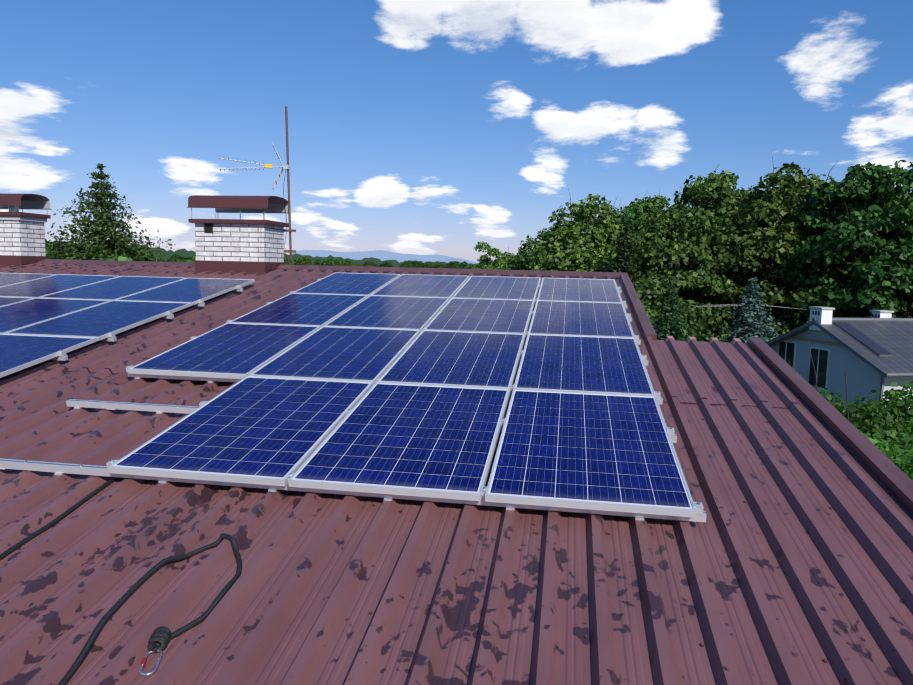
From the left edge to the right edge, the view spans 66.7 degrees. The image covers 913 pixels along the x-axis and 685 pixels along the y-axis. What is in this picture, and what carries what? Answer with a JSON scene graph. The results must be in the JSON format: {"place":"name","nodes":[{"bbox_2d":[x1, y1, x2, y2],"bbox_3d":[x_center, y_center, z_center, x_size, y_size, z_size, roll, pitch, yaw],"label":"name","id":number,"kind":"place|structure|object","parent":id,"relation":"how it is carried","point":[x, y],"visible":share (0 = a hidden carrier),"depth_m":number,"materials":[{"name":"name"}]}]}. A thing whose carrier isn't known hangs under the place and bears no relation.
{"place":"outdoors","nodes":[
{"label":"outdoors","id":0,"kind":"place"},
{"bbox_2d":[289,250,477,263],"bbox_3d":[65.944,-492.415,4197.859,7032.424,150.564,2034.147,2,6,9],"label":"distant hills","id":1,"kind":"structure","parent":0,"point":[382,255],"depth_m":5131.13,"materials":[{"name":"blue"}]},
{"bbox_2d":[0,0,912,261],"label":"sky","id":2,"kind":"structure","parent":0,"point":[418,127],"materials":[{"name":"blue"}]},
{"bbox_2d":[765,307,912,414],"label":"neighbour house","id":3,"kind":"structure","parent":0,"point":[868,355],"depth_m":27.48,"materials":[{"name":"grey paint"}]},
{"label":"terrain","id":4,"kind":"structure","parent":0,"visible":0},
{"bbox_2d":[45,239,74,259],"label":"oak tree","id":5,"kind":"object","parent":4,"relation":"on","point":[49,255],"visible":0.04,"depth_m":47.21,"materials":[{"name":"green plant"}]},
{"bbox_2d":[45,163,177,261],"bbox_3d":[-15.405,-0.949,29.879,15.954,13.109,15.258,7,8,41],"label":"larch tree","id":6,"kind":"object","parent":4,"relation":"on","point":[101,244],"visible":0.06,"depth_m":28.69,"materials":[{"name":"green plant"}]},
{"bbox_2d":[117,228,161,261],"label":"lime tree","id":7,"kind":"object","parent":4,"relation":"on","point":[150,258],"visible":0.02,"depth_m":42.73,"materials":[{"name":"green plant"}]},
{"bbox_2d":[88,254,195,262],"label":"trees","id":8,"kind":"object","parent":4,"relation":"on","point":[121,258],"depth_m":27.52,"materials":[{"name":"green plant"}]},
{"bbox_2d":[167,254,184,260],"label":"oak tree","id":9,"kind":"object","parent":4,"relation":"on","point":[174,256],"visible":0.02,"depth_m":159.87,"materials":[{"name":"green plant"}]},
{"bbox_2d":[45,241,473,266],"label":"distant trees","id":10,"kind":"object","parent":4,"relation":"on","point":[185,253],"visible":0.12,"depth_m":406.51,"materials":[{"name":"green plant"}]},
{"bbox_2d":[284,257,291,264],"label":"oak tree","id":11,"kind":"object","parent":4,"relation":"on","point":[288,261],"visible":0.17,"depth_m":243.29,"materials":[{"name":"green plant"}]},
{"bbox_2d":[290,257,311,264],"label":"oak tree","id":12,"kind":"object","parent":4,"relation":"on","point":[299,260],"visible":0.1,"depth_m":209.00,"materials":[{"name":"green plant"}]},
{"bbox_2d":[309,259,320,264],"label":"birch tree","id":13,"kind":"object","parent":4,"relation":"on","point":[316,261],"depth_m":169.32,"materials":[{"name":"green plant"}]},
{"bbox_2d":[322,258,347,265],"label":"oak tree","id":14,"kind":"object","parent":4,"relation":"on","point":[334,261],"visible":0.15,"depth_m":136.70,"materials":[{"name":"green plant"}]},
{"bbox_2d":[362,261,376,266],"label":"oak tree","id":15,"kind":"object","parent":4,"relation":"on","point":[371,263],"visible":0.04,"depth_m":155.02,"materials":[{"name":"green plant"}]},
{"bbox_2d":[376,262,392,266],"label":"oak tree","id":16,"kind":"object","parent":4,"relation":"on","point":[382,264],"visible":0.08,"depth_m":89.40,"materials":[{"name":"green plant"}]},
{"bbox_2d":[402,260,427,267],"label":"oak tree","id":17,"kind":"object","parent":4,"relation":"on","point":[418,264],"visible":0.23,"depth_m":124.74,"materials":[{"name":"green plant"}]},
{"bbox_2d":[443,261,471,268],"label":"oak tree","id":18,"kind":"object","parent":4,"relation":"on","point":[456,265],"visible":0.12,"depth_m":104.16,"materials":[{"name":"green plant"}]},
{"bbox_2d":[471,241,507,269],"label":"birch tree","id":19,"kind":"object","parent":4,"relation":"on","point":[486,261],"visible":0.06,"depth_m":59.39,"materials":[{"name":"green plant"}]},
{"bbox_2d":[494,247,535,269],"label":"lime tree","id":20,"kind":"object","parent":4,"relation":"on","point":[510,258],"visible":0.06,"depth_m":82.76,"materials":[{"name":"green plant"}]},
{"bbox_2d":[508,219,585,269],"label":"oak tree","id":21,"kind":"object","parent":4,"relation":"on","point":[523,263],"visible":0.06,"depth_m":61.47,"materials":[{"name":"green plant"}]},
{"bbox_2d":[527,189,633,271],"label":"lime tree","id":22,"kind":"object","parent":4,"relation":"on","point":[604,235],"visible":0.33,"depth_m":43.69,"materials":[{"name":"green plant"}]},
{"bbox_2d":[564,200,623,270],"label":"oak tree","id":23,"kind":"object","parent":4,"relation":"on","point":[586,222],"visible":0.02,"depth_m":58.75,"materials":[{"name":"green plant"}]},
{"bbox_2d":[601,226,641,298],"bbox_3d":[9.223,-0.848,40.081,8.076,11.693,7.212,2,6,9],"label":"pine tree","id":24,"kind":"object","parent":4,"relation":"on","point":[624,263],"visible":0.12,"depth_m":39.29,"materials":[{"name":"green plant"}]},
{"bbox_2d":[584,199,682,273],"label":"oak tree","id":25,"kind":"object","parent":4,"relation":"on","point":[627,216],"visible":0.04,"depth_m":49.35,"materials":[{"name":"green plant"}]},
{"bbox_2d":[585,267,709,341],"bbox_3d":[8.555,0.748,37.779,10.680,9.578,8.350,5,7,32],"label":"tree","id":26,"kind":"object","parent":4,"relation":"on","point":[646,288],"visible":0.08,"depth_m":35.83,"materials":[{"name":"green plant"}]},
{"bbox_2d":[629,191,681,217],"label":"oak tree","id":27,"kind":"object","parent":4,"relation":"on","point":[653,203],"depth_m":70.14,"materials":[{"name":"green plant"}]},
{"bbox_2d":[636,286,694,338],"bbox_3d":[8.419,1.589,33.551,9.662,8.665,7.554,-1,6,-17],"label":"bush","id":28,"kind":"object","parent":4,"relation":"on","point":[652,312],"depth_m":32.50,"materials":[{"name":"green plant"}]},
{"bbox_2d":[650,284,687,340],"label":"fir tree","id":29,"kind":"object","parent":4,"relation":"on","point":[670,322],"visible":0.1,"depth_m":28.50,"materials":[{"name":"green plant"}]},
{"bbox_2d":[642,195,700,244],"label":"lime tree","id":30,"kind":"object","parent":4,"relation":"on","point":[669,211],"visible":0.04,"depth_m":62.98,"materials":[{"name":"green plant"}]},
{"bbox_2d":[608,192,740,333],"bbox_3d":[12.964,-2.357,42.320,8.339,13.881,7.841,-2,7,-26],"label":"lime tree","id":31,"kind":"object","parent":4,"relation":"on","point":[685,242],"visible":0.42,"depth_m":39.95,"materials":[{"name":"green plant"}]},
{"bbox_2d":[698,318,734,342],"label":"bush","id":32,"kind":"object","parent":4,"relation":"on","point":[710,331],"visible":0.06,"depth_m":40.82,"materials":[{"name":"green plant"}]},
{"bbox_2d":[657,165,784,303],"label":"oak tree","id":33,"kind":"object","parent":4,"relation":"on","point":[712,192],"visible":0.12,"depth_m":44.58,"materials":[{"name":"green plant"}]},
{"bbox_2d":[683,268,760,339],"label":"lime tree","id":34,"kind":"object","parent":4,"relation":"on","point":[734,281],"visible":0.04,"depth_m":42.18,"materials":[{"name":"green plant"}]},
{"bbox_2d":[670,196,789,277],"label":"lime tree","id":35,"kind":"object","parent":4,"relation":"on","point":[780,200],"depth_m":55.75,"materials":[{"name":"green plant"}]},
{"bbox_2d":[719,277,780,342],"bbox_3d":[14.769,1.125,35.287,9.029,8.866,8.641,5,7,32],"label":"blue spruce tree","id":36,"kind":"object","parent":4,"relation":"on","point":[750,313],"visible":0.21,"depth_m":34.72,"materials":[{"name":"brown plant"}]},
{"bbox_2d":[681,157,867,341],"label":"lime tree","id":37,"kind":"object","parent":4,"relation":"on","point":[768,245],"visible":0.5,"depth_m":40.50,"materials":[{"name":"green plant"}]},
{"bbox_2d":[689,304,870,314],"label":"utility pole wires","id":38,"kind":"object","parent":4,"relation":"on","point":[771,306],"visible":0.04,"depth_m":38.61,"materials":[{"name":"grey metal"}]},
{"bbox_2d":[744,262,847,339],"bbox_3d":[19.843,-0.506,41.629,6.270,10.545,6.668,0,6,-10],"label":"lime tree","id":39,"kind":"object","parent":4,"relation":"on","point":[773,279],"visible":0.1,"depth_m":39.95,"materials":[{"name":"green plant"}]},
{"bbox_2d":[751,184,854,311],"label":"oak tree","id":40,"kind":"object","parent":4,"relation":"on","point":[834,213],"depth_m":44.88,"materials":[{"name":"green plant"}]},
{"bbox_2d":[773,174,836,211],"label":"oak tree","id":41,"kind":"object","parent":4,"relation":"on","point":[808,187],"depth_m":57.12,"materials":[{"name":"green plant"}]},
{"bbox_2d":[781,160,912,328],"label":"oak tree","id":42,"kind":"object","parent":4,"relation":"on","point":[852,195],"visible":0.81,"depth_m":36.84,"materials":[{"name":"green plant"}]},
{"bbox_2d":[808,247,908,317],"bbox_3d":[22.917,-0.465,40.360,6.958,10.880,7.100,-2,7,-29],"label":"oak tree","id":43,"kind":"object","parent":4,"relation":"on","point":[846,271],"visible":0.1,"depth_m":38.42,"materials":[{"name":"green plant"}]},
{"bbox_2d":[807,341,912,472],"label":"bush","id":44,"kind":"object","parent":4,"relation":"on","point":[857,414],"visible":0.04,"depth_m":11.78,"materials":[{"name":"green plant"}]},
{"bbox_2d":[829,164,908,317],"bbox_3d":[23.855,-2.355,40.052,9.685,15.703,10.846,2,6,5],"label":"tree","id":45,"kind":"object","parent":4,"relation":"on","point":[850,256],"visible":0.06,"depth_m":39.42,"materials":[{"name":"green plant"}]},
{"bbox_2d":[833,187,912,297],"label":"lime tree","id":46,"kind":"object","parent":4,"relation":"on","point":[909,198],"depth_m":39.54,"materials":[{"name":"green plant"}]},
{"bbox_2d":[845,372,912,480],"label":"bush","id":47,"kind":"object","parent":4,"relation":"on","point":[903,460],"visible":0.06,"depth_m":9.72,"materials":[{"name":"green plant"}]},
{"bbox_2d":[857,239,912,317],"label":"oak tree","id":48,"kind":"object","parent":4,"relation":"on","point":[902,305],"visible":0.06,"depth_m":36.73,"materials":[{"name":"green plant"}]},
{"bbox_2d":[863,381,912,448],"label":"bush","id":49,"kind":"object","parent":4,"relation":"on","point":[907,399],"visible":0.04,"depth_m":12.35,"materials":[{"name":"green plant"}]},
{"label":"house walls","id":50,"kind":"object","parent":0,"visible":0},
{"bbox_2d":[37,259,912,525],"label":"roof trim flashings","id":51,"kind":"object","parent":50,"relation":"attached to","point":[892,482],"visible":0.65,"depth_m":5.39,"materials":[{"name":"brown metal"}]},
{"bbox_2d":[186,195,288,275],"bbox_3d":[-3.490,-1.600,11.185,1.350,1.492,0.965,2,6,9],"label":"chimney","id":52,"kind":"object","parent":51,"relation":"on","point":[237,246],"visible":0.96,"depth_m":10.83,"materials":[{"name":"brick"}]},
{"bbox_2d":[218,106,295,260],"bbox_3d":[-3.236,-2.585,11.287,1.213,2.520,0.368,0,6,-12],"label":"antenna","id":53,"kind":"object","parent":52,"relation":"attached to","point":[290,250],"visible":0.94,"depth_m":11.33,"materials":[{"name":"rusty steel"},{"name":"aluminium"},{"name":"plastic"}]},
{"bbox_2d":[0,263,683,401],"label":"roof","id":54,"kind":"structure","parent":51,"relation":"on","point":[134,346],"depth_m":7.83,"materials":[{"name":"paint"}]},
{"bbox_2d":[0,193,51,267],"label":"chimney","id":55,"kind":"object","parent":54,"relation":"on","point":[22,238],"visible":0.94,"depth_m":11.57,"materials":[{"name":"brick"}]},
{"bbox_2d":[0,366,813,684],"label":"roof","id":56,"kind":"structure","parent":51,"relation":"attached to","point":[536,596],"depth_m":2.89,"materials":[{"name":"paint"}]},
{"bbox_2d":[0,477,120,559],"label":"cable conduit","id":57,"kind":"object","parent":56,"relation":"on","point":[10,550],"visible":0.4,"depth_m":3.38,"materials":[{"name":"black"}]},
{"bbox_2d":[57,533,241,684],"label":"rope with carabiner","id":58,"kind":"object","parent":56,"relation":"on","point":[161,637],"visible":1,"depth_m":2.62,"materials":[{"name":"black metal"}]},
{"bbox_2d":[0,272,695,517],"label":"solar panels","id":59,"kind":"object","parent":56,"relation":"on","point":[584,426],"visible":1,"depth_m":5.10,"materials":[{"name":"blue glass"}]},
{"bbox_2d":[0,278,706,521],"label":"solar mounting rails","id":60,"kind":"object","parent":56,"relation":"attached to","point":[94,470],"visible":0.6,"depth_m":3.80,"materials":[{"name":"silver metal"}]},
{"bbox_2d":[23,365,798,408],"bbox_3d":[-6.923,0.077,6.394,19.140,0.047,0.029,2,15,9],"label":"roof lap seam","id":61,"kind":"object","parent":56,"relation":"attached to","point":[790,405],"visible":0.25,"depth_m":5.04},
{"bbox_2d":[174,292,831,662],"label":"roof screws","id":62,"kind":"object","parent":56,"relation":"attached to","point":[586,636],"visible":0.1,"depth_m":2.63,"materials":[{"name":"brown metal"}]},
{"bbox_2d":[656,338,796,407],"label":"roof","id":63,"kind":"structure","parent":51,"relation":"on","point":[715,372],"depth_m":5.67,"materials":[{"name":"paint"}]},
{"bbox_2d":[665,336,741,344],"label":"roof rib ends","id":64,"kind":"object","parent":63,"relation":"attached to","point":[710,340],"visible":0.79,"depth_m":6.71,"materials":[{"name":"brown metal"}]},
{"bbox_2d":[685,399,912,684],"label":"roof","id":65,"kind":"structure","parent":51,"relation":"attached to","point":[838,576],"depth_m":3.21,"materials":[{"name":"paint"}]}
]}

